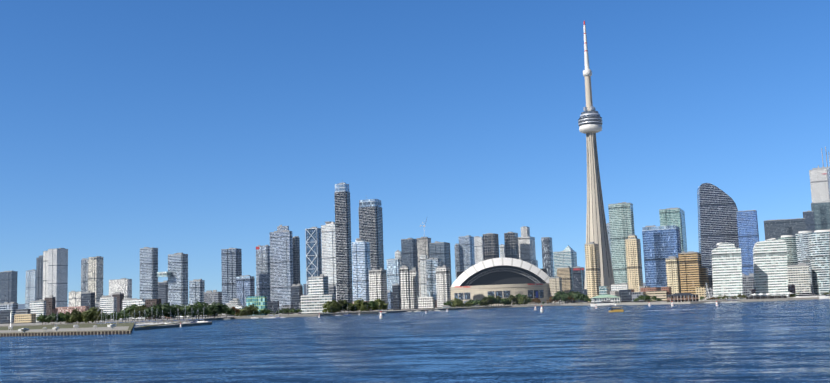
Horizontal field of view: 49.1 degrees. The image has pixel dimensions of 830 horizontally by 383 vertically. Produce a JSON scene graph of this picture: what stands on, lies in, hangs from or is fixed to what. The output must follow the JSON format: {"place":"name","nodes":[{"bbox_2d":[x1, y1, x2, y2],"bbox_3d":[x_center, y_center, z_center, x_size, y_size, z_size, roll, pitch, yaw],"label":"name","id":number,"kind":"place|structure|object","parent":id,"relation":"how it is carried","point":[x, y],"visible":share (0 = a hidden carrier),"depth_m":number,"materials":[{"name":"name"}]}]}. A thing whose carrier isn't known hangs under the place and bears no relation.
{"place":"outdoors","nodes":[
{"label":"outdoors","id":0,"kind":"place"},
{"bbox_2d":[0,271,17,303],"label":"tower","id":1,"kind":"structure","parent":0,"point":[8,286],"depth_m":2707.95,"materials":[{"name":"blue glass"}]},
{"bbox_2d":[25,269,35,308],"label":"tower","id":2,"kind":"structure","parent":0,"point":[30,292],"depth_m":2817.12,"materials":[{"name":"blue"}]},
{"bbox_2d":[36,255,42,300],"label":"tower","id":3,"kind":"structure","parent":0,"point":[39,277],"depth_m":2623.42,"materials":[{"name":"grey glass"}]},
{"bbox_2d":[43,251,47,300],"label":"tower","id":4,"kind":"structure","parent":0,"point":[45,274],"depth_m":2606.76,"materials":[{"name":"white"}]},
{"bbox_2d":[47,248,67,306],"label":"tower","id":5,"kind":"structure","parent":0,"point":[57,272],"depth_m":2574.21,"materials":[{"name":"white"}]},
{"bbox_2d":[69,291,82,306],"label":"building","id":6,"kind":"structure","parent":0,"point":[74,298],"depth_m":2418.57,"materials":[{"name":"white"}]},
{"bbox_2d":[81,258,87,292],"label":"tower","id":7,"kind":"structure","parent":0,"point":[84,275],"depth_m":2529.77,"materials":[{"name":"grey"}]},
{"bbox_2d":[88,256,102,301],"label":"tower","id":8,"kind":"structure","parent":0,"point":[95,274],"depth_m":2500.35,"materials":[{"name":"beige"}]},
{"bbox_2d":[109,278,131,298],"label":"building","id":9,"kind":"structure","parent":0,"point":[123,285],"depth_m":2419.77,"materials":[{"name":"white"}]},
{"bbox_2d":[139,247,158,300],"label":"tower","id":10,"kind":"structure","parent":0,"point":[148,269],"depth_m":1727.82,"materials":[{"name":"grey"}]},
{"bbox_2d":[167,253,188,305],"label":"tower","id":11,"kind":"structure","parent":0,"point":[178,280],"depth_m":1727.83,"materials":[{"name":"grey"}]},
{"bbox_2d":[189,279,204,303],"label":"tower","id":12,"kind":"structure","parent":0,"point":[196,289],"depth_m":1645.78,"materials":[{"name":"grey"}]},
{"bbox_2d":[161,299,241,317],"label":"kings landing","id":13,"kind":"object","parent":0,"point":[234,303],"visible":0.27,"depth_m":1191.70,"materials":[{"name":"white paint"}]},
{"bbox_2d":[221,248,241,304],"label":"tower","id":14,"kind":"structure","parent":0,"point":[231,263],"depth_m":1834.54,"materials":[{"name":"grey glass"}]},
{"bbox_2d":[236,275,254,306],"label":"tower","id":15,"kind":"structure","parent":0,"point":[245,286],"depth_m":1639.10,"materials":[{"name":"blue glass"}]},
{"bbox_2d":[255,245,270,301],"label":"tower","id":16,"kind":"structure","parent":0,"point":[262,256],"depth_m":1893.22,"materials":[{"name":"grey"}]},
{"bbox_2d":[293,236,299,284],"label":"tower","id":17,"kind":"structure","parent":0,"point":[296,260],"depth_m":1885.26,"materials":[{"name":"grey glass"}]},
{"bbox_2d":[306,227,321,294],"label":"tower","id":18,"kind":"structure","parent":0,"point":[317,250],"depth_m":2044.84,"materials":[{"name":"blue glass"}]},
{"bbox_2d":[305,228,317,294],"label":"lattice bracing","id":19,"kind":"object","parent":18,"relation":"attached to","point":[311,255],"visible":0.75,"depth_m":2041.31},
{"bbox_2d":[321,220,336,300],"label":"tower","id":20,"kind":"structure","parent":0,"point":[328,251],"depth_m":1755.38,"materials":[{"name":"white"}]},
{"bbox_2d":[334,183,352,310],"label":"tower","id":21,"kind":"structure","parent":0,"point":[342,217],"depth_m":1671.92,"materials":[{"name":"white"}]},
{"bbox_2d":[351,238,370,300],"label":"tower","id":22,"kind":"structure","parent":0,"point":[361,254],"depth_m":1585.91,"materials":[{"name":"blue"}]},
{"bbox_2d":[358,199,383,269],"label":"tower","id":23,"kind":"structure","parent":0,"point":[370,227],"depth_m":1762.10,"materials":[{"name":"white"}]},
{"bbox_2d":[369,268,387,310],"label":"tower","id":24,"kind":"structure","parent":0,"point":[377,284],"depth_m":1336.11,"materials":[{"name":"white"}]},
{"bbox_2d":[242,305,517,316],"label":"park lawn","id":25,"kind":"structure","parent":0,"point":[376,311],"depth_m":1069.97,"materials":[{"name":"green plant"}]},
{"bbox_2d":[322,301,335,312],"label":"tree","id":26,"kind":"object","parent":25,"relation":"on","point":[329,306],"visible":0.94,"depth_m":1001.23,"materials":[{"name":"green plant"}]},
{"bbox_2d":[353,298,368,310],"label":"tree","id":27,"kind":"object","parent":25,"relation":"on","point":[359,303],"visible":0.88,"depth_m":1054.66,"materials":[{"name":"green plant"}]},
{"bbox_2d":[371,298,388,310],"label":"tree","id":28,"kind":"object","parent":25,"relation":"on","point":[383,305],"visible":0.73,"depth_m":1082.72,"materials":[{"name":"green plant"}]},
{"bbox_2d":[386,259,399,291],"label":"tower","id":29,"kind":"structure","parent":0,"point":[393,272],"depth_m":1553.74,"materials":[{"name":"blue glass"}]},
{"bbox_2d":[401,238,417,269],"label":"tower","id":30,"kind":"structure","parent":0,"point":[409,253],"depth_m":2054.54,"materials":[{"name":"blue glass"}]},
{"bbox_2d":[0,295,825,326],"bbox_3d":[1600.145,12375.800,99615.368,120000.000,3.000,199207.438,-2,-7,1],"label":"shoreline","id":31,"kind":"structure","parent":0,"point":[164,320],"depth_m":948.28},
{"bbox_2d":[0,310,11,323],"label":"building","id":32,"kind":"structure","parent":31,"relation":"on","point":[5,316],"depth_m":1204.14,"materials":[{"name":"grey glass"}]},
{"bbox_2d":[0,302,17,322],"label":"block","id":33,"kind":"structure","parent":31,"relation":"on","point":[13,306],"depth_m":1259.01,"materials":[{"name":"grey"}]},
{"bbox_2d":[14,314,35,323],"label":"building","id":34,"kind":"structure","parent":31,"relation":"on","point":[24,318],"depth_m":1157.98,"materials":[{"name":"beige"}]},
{"bbox_2d":[29,299,46,322],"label":"block","id":35,"kind":"structure","parent":31,"relation":"on","point":[38,308],"depth_m":1234.24,"materials":[{"name":"white"}]},
{"bbox_2d":[44,295,55,321],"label":"block","id":36,"kind":"structure","parent":31,"relation":"on","point":[50,300],"depth_m":1286.23,"materials":[{"name":"grey"}]},
{"bbox_2d":[55,306,88,313],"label":"block","id":37,"kind":"structure","parent":31,"relation":"on","point":[70,309],"depth_m":1316.17,"materials":[{"name":"brown"}]},
{"bbox_2d":[81,291,94,310],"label":"block","id":38,"kind":"structure","parent":31,"relation":"on","point":[87,298],"depth_m":1419.95,"materials":[{"name":"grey glass"}]},
{"bbox_2d":[81,310,95,322],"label":"tree","id":39,"kind":"object","parent":31,"relation":"on","point":[88,315],"visible":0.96,"depth_m":830.26,"materials":[{"name":"green plant"}]},
{"bbox_2d":[100,295,117,312],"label":"block","id":40,"kind":"structure","parent":31,"relation":"on","point":[108,303],"depth_m":1342.05,"materials":[{"name":"white"}]},
{"bbox_2d":[112,291,123,311],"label":"block","id":41,"kind":"structure","parent":31,"relation":"on","point":[119,296],"depth_m":1382.27,"materials":[{"name":"grey"}]},
{"bbox_2d":[122,298,143,318],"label":"block","id":42,"kind":"structure","parent":31,"relation":"on","point":[126,302],"depth_m":1309.08,"materials":[{"name":"white"}]},
{"bbox_2d":[130,308,145,320],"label":"tree","id":43,"kind":"object","parent":31,"relation":"on","point":[140,313],"visible":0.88,"depth_m":832.19,"materials":[{"name":"green plant"}]},
{"bbox_2d":[145,299,160,319],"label":"block","id":44,"kind":"structure","parent":31,"relation":"on","point":[149,302],"depth_m":1027.03,"materials":[{"name":"brown"}]},
{"bbox_2d":[145,303,161,320],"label":"tree","id":45,"kind":"object","parent":31,"relation":"on","point":[152,309],"visible":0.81,"depth_m":833.01,"materials":[{"name":"green plant"}]},
{"bbox_2d":[152,303,172,319],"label":"tree","id":46,"kind":"object","parent":31,"relation":"on","point":[166,309],"visible":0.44,"depth_m":837.51,"materials":[{"name":"green plant"}]},
{"bbox_2d":[158,280,167,304],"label":"block","id":47,"kind":"structure","parent":31,"relation":"on","point":[163,291],"depth_m":1826.48,"materials":[{"name":"grey glass"}]},
{"bbox_2d":[179,304,197,312],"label":"tree","id":48,"kind":"object","parent":31,"relation":"on","point":[186,309],"visible":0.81,"depth_m":849.93,"materials":[{"name":"green plant"}]},
{"bbox_2d":[204,290,221,303],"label":"block","id":49,"kind":"structure","parent":31,"relation":"on","point":[210,297],"depth_m":1500.49,"materials":[{"name":"grey"}]},
{"bbox_2d":[210,302,227,317],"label":"tree","id":50,"kind":"object","parent":31,"relation":"on","point":[221,310],"visible":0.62,"depth_m":928.82,"materials":[{"name":"green plant"}]},
{"bbox_2d":[246,296,266,315],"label":"block","id":51,"kind":"structure","parent":31,"relation":"on","point":[260,302],"depth_m":1101.56,"materials":[{"name":"teal glass"}]},
{"bbox_2d":[267,301,278,313],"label":"building","id":52,"kind":"structure","parent":31,"relation":"on","point":[275,305],"depth_m":1252.19,"materials":[{"name":"grey glass"}]},
{"bbox_2d":[269,230,292,308],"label":"tower","id":53,"kind":"structure","parent":31,"relation":"on","point":[281,263],"depth_m":1844.37,"materials":[{"name":"grey"}]},
{"bbox_2d":[291,284,302,309],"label":"block","id":54,"kind":"structure","parent":31,"relation":"on","point":[296,292],"depth_m":1359.72,"materials":[{"name":"grey glass"}]},
{"bbox_2d":[300,295,335,313],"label":"block","id":55,"kind":"structure","parent":31,"relation":"on","point":[311,304],"depth_m":1026.90,"materials":[{"name":"white"}]},
{"bbox_2d":[308,271,328,294],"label":"block","id":56,"kind":"structure","parent":55,"relation":"on","point":[317,285],"depth_m":1071.42,"materials":[{"name":"white"}]},
{"bbox_2d":[328,284,335,300],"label":"block","id":57,"kind":"structure","parent":31,"relation":"on","point":[332,289],"depth_m":1158.47,"materials":[{"name":"grey"}]},
{"bbox_2d":[387,290,392,309],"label":"block","id":58,"kind":"structure","parent":31,"relation":"on","point":[390,298],"depth_m":1435.87,"materials":[{"name":"blue glass"}]},
{"bbox_2d":[392,283,400,309],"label":"block","id":59,"kind":"structure","parent":31,"relation":"on","point":[396,290],"depth_m":1237.42,"materials":[{"name":"grey glass"}]},
{"bbox_2d":[399,265,410,309],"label":"block","id":60,"kind":"structure","parent":31,"relation":"on","point":[405,286],"depth_m":1300.53,"materials":[{"name":"white"}]},
{"bbox_2d":[409,267,418,308],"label":"block","id":61,"kind":"structure","parent":31,"relation":"on","point":[414,284],"depth_m":1318.26,"materials":[{"name":"white"}]},
{"bbox_2d":[416,237,430,296],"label":"tower","id":62,"kind":"structure","parent":31,"relation":"on","point":[423,245],"depth_m":2182.38,"materials":[{"name":"concrete"}]},
{"bbox_2d":[418,297,434,308],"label":"block","id":63,"kind":"structure","parent":31,"relation":"on","point":[423,302],"depth_m":1211.31,"materials":[{"name":"white"}]},
{"bbox_2d":[454,244,460,278],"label":"tower","id":64,"kind":"structure","parent":31,"relation":"on","point":[457,259],"depth_m":2290.25,"materials":[{"name":"grey"}]},
{"bbox_2d":[450,258,549,305],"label":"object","id":65,"kind":"structure","parent":31,"relation":"on","point":[503,277],"depth_m":1748.49,"materials":[{"name":"concrete"}]},
{"bbox_2d":[521,226,529,236],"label":"tower","id":66,"kind":"structure","parent":31,"relation":"on","point":[525,230],"depth_m":2381.39,"materials":[{"name":"white"}]},
{"bbox_2d":[518,236,535,264],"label":"tower","id":67,"kind":"structure","parent":31,"relation":"on","point":[526,246],"depth_m":2369.48,"materials":[{"name":"white"}]},
{"bbox_2d":[549,276,561,302],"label":"building","id":68,"kind":"structure","parent":31,"relation":"on","point":[555,284],"depth_m":1680.01,"materials":[{"name":"beige"}]},
{"bbox_2d":[585,242,600,302],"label":"tower","id":69,"kind":"structure","parent":31,"relation":"on","point":[592,266],"depth_m":1387.85,"materials":[{"name":"beige"}]},
{"bbox_2d":[591,295,619,303],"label":"pavilion","id":70,"kind":"object","parent":31,"relation":"on","point":[599,298],"visible":0.83,"depth_m":1082.66,"materials":[{"name":"white metal"}]},
{"bbox_2d":[619,289,633,301],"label":"building","id":71,"kind":"structure","parent":31,"relation":"on","point":[625,296],"depth_m":1163.13,"materials":[{"name":"grey glass"}]},
{"bbox_2d":[625,237,642,291],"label":"tower","id":72,"kind":"structure","parent":31,"relation":"on","point":[634,264],"depth_m":1363.11,"materials":[{"name":"beige"}]},
{"bbox_2d":[631,292,646,301],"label":"block","id":73,"kind":"structure","parent":31,"relation":"on","point":[634,295],"depth_m":1086.43,"materials":[{"name":"grey"}]},
{"bbox_2d":[640,287,660,291],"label":"building","id":74,"kind":"structure","parent":31,"relation":"on","point":[650,289],"depth_m":1224.74,"materials":[{"name":"brick"}]},
{"bbox_2d":[646,290,666,301],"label":"block","id":75,"kind":"structure","parent":31,"relation":"on","point":[662,294],"depth_m":1086.11,"materials":[{"name":"beige"}]},
{"bbox_2d":[666,293,699,301],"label":"quay pavilion","id":76,"kind":"structure","parent":31,"relation":"on","point":[686,297],"depth_m":895.74,"materials":[{"name":"brick"}]},
{"bbox_2d":[678,251,701,293],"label":"hotel","id":77,"kind":"structure","parent":31,"relation":"on","point":[690,263],"depth_m":1204.47,"materials":[{"name":"brown"}]},
{"bbox_2d":[695,287,707,299],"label":"building","id":78,"kind":"structure","parent":31,"relation":"on","point":[700,291],"depth_m":1156.91,"materials":[{"name":"beige"}]},
{"bbox_2d":[700,265,708,287],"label":"building","id":79,"kind":"structure","parent":31,"relation":"on","point":[704,276],"depth_m":1222.23,"materials":[{"name":"brown"}]},
{"bbox_2d":[697,183,738,275],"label":"tower","id":80,"kind":"structure","parent":31,"relation":"on","point":[717,214],"depth_m":2009.85,"materials":[{"name":"grey"}]},
{"bbox_2d":[712,242,742,299],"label":"condo","id":81,"kind":"structure","parent":31,"relation":"on","point":[726,263],"depth_m":1033.36,"materials":[{"name":"white paint"}]},
{"bbox_2d":[753,239,787,296],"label":"condo","id":82,"kind":"structure","parent":31,"relation":"on","point":[770,268],"depth_m":1049.51,"materials":[{"name":"white paint"}]},
{"bbox_2d":[746,292,795,298],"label":"boat","id":83,"kind":"object","parent":31,"relation":"on","point":[767,296],"visible":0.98,"depth_m":902.74,"materials":[{"name":"white fabric"}]},
{"bbox_2d":[778,235,797,264],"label":"condo","id":84,"kind":"structure","parent":31,"relation":"on","point":[790,241],"depth_m":1417.86,"materials":[{"name":"white paint"}]},
{"bbox_2d":[795,231,812,283],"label":"condo","id":85,"kind":"structure","parent":31,"relation":"on","point":[802,246],"depth_m":1359.15,"materials":[{"name":"white paint"}]},
{"bbox_2d":[803,211,814,232],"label":"tower","id":86,"kind":"structure","parent":31,"relation":"on","point":[808,216],"depth_m":2457.81,"materials":[{"name":"grey glass"}]},
{"bbox_2d":[808,230,829,294],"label":"condo","id":87,"kind":"structure","parent":31,"relation":"on","point":[819,246],"depth_m":1184.37,"materials":[{"name":"white paint"}]},
{"bbox_2d":[0,299,829,382],"bbox_3d":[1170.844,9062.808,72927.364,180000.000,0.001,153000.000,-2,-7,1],"label":"lake water","id":88,"kind":"structure","parent":0,"point":[786,341],"depth_m":170.63,"materials":[{"name":"blue liquid"}]},
{"bbox_2d":[0,322,211,336],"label":"spit sea wall","id":89,"kind":"structure","parent":88,"relation":"in","point":[120,328],"depth_m":491.42,"materials":[{"name":"brown"}]},
{"bbox_2d":[590,297,615,306],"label":"motor yacht","id":90,"kind":"object","parent":88,"relation":"on","point":[607,302],"visible":0.9,"depth_m":926.37,"materials":[{"name":"white"}]},
{"bbox_2d":[793,289,824,297],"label":"tour boat","id":91,"kind":"object","parent":88,"relation":"on","point":[803,294],"visible":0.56,"depth_m":874.93,"materials":[{"name":"white"}]},
{"bbox_2d":[419,254,426,296],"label":"tower","id":92,"kind":"structure","parent":0,"point":[422,257],"depth_m":1933.42,"materials":[{"name":"white"}]},
{"bbox_2d":[425,258,440,299],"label":"tower","id":93,"kind":"structure","parent":0,"point":[432,264],"depth_m":1608.63,"materials":[{"name":"blue"}]},
{"bbox_2d":[429,241,451,286],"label":"tower","id":94,"kind":"structure","parent":0,"point":[440,250],"depth_m":2119.91,"materials":[{"name":"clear glass"}]},
{"bbox_2d":[436,265,450,307],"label":"tower","id":95,"kind":"structure","parent":0,"point":[443,289],"depth_m":1434.10,"materials":[{"name":"white"}]},
{"bbox_2d":[458,235,474,270],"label":"tower","id":96,"kind":"structure","parent":0,"point":[467,252],"depth_m":2296.32,"materials":[{"name":"blue"}]},
{"bbox_2d":[474,236,483,263],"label":"tower","id":97,"kind":"structure","parent":0,"point":[478,248],"depth_m":2373.28,"materials":[{"name":"white"}]},
{"bbox_2d":[483,233,498,260],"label":"tower","id":98,"kind":"structure","parent":0,"point":[490,245],"depth_m":2286.58,"materials":[{"name":"glass"}]},
{"bbox_2d":[504,232,518,258],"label":"tower","id":99,"kind":"structure","parent":0,"point":[511,245],"depth_m":2321.26,"materials":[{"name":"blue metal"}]},
{"bbox_2d":[541,237,553,276],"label":"tower","id":100,"kind":"structure","parent":0,"point":[547,253],"depth_m":2273.24,"materials":[{"name":"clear glass"}]},
{"bbox_2d":[553,250,576,277],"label":"tower","id":101,"kind":"structure","parent":0,"point":[562,259],"depth_m":2139.11,"materials":[{"name":"teal glass"}]},
{"bbox_2d":[557,266,573,289],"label":"building","id":102,"kind":"structure","parent":0,"point":[565,274],"depth_m":1979.98,"materials":[{"name":"beige"}]},
{"bbox_2d":[572,266,584,289],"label":"block","id":103,"kind":"structure","parent":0,"point":[578,279],"depth_m":1967.65,"materials":[{"name":"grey glass"}]},
{"bbox_2d":[578,21,614,290],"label":"observation tower","id":104,"kind":"structure","parent":0,"point":[590,121],"depth_m":1765.13,"materials":[{"name":"concrete"}]},
{"bbox_2d":[599,286,609,294],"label":"block","id":105,"kind":"structure","parent":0,"point":[604,290],"depth_m":1253.22,"materials":[{"name":"teal glass"}]},
{"bbox_2d":[611,278,627,290],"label":"block","id":106,"kind":"structure","parent":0,"point":[618,287],"depth_m":1490.01,"materials":[{"name":"white"}]},
{"bbox_2d":[608,202,634,283],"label":"tower","id":107,"kind":"structure","parent":0,"point":[621,220],"depth_m":1901.44,"materials":[{"name":"green glass"}]},
{"bbox_2d":[642,225,681,286],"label":"tower","id":108,"kind":"structure","parent":0,"point":[661,244],"depth_m":1537.19,"materials":[{"name":"blue glass"}]},
{"bbox_2d":[659,208,686,251],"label":"tower","id":109,"kind":"structure","parent":0,"point":[672,216],"depth_m":2059.57,"materials":[{"name":"green glass"}]},
{"bbox_2d":[665,256,680,293],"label":"hotel","id":110,"kind":"structure","parent":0,"point":[673,273],"depth_m":1209.52,"materials":[{"name":"beige"}]},
{"bbox_2d":[736,210,758,275],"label":"tower","id":111,"kind":"structure","parent":0,"point":[748,231],"depth_m":1864.84,"materials":[{"name":"blue glass"}]},
{"bbox_2d":[742,272,753,297],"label":"block","id":112,"kind":"structure","parent":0,"point":[748,283],"depth_m":1285.30,"materials":[{"name":"grey"}]},
{"bbox_2d":[764,218,805,239],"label":"office building","id":113,"kind":"structure","parent":0,"point":[777,228],"depth_m":2334.08,"materials":[{"name":"grey glass"}]},
{"bbox_2d":[787,263,810,293],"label":"block","id":114,"kind":"structure","parent":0,"point":[798,276],"depth_m":1181.81,"materials":[{"name":"white"}]},
{"bbox_2d":[809,169,829,202],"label":"tower","id":115,"kind":"structure","parent":0,"point":[819,184],"depth_m":2658.74,"materials":[{"name":"white"}]},
{"bbox_2d":[811,200,829,230],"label":"tower","id":116,"kind":"structure","parent":0,"point":[820,209],"depth_m":2448.17,"materials":[{"name":"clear glass"}]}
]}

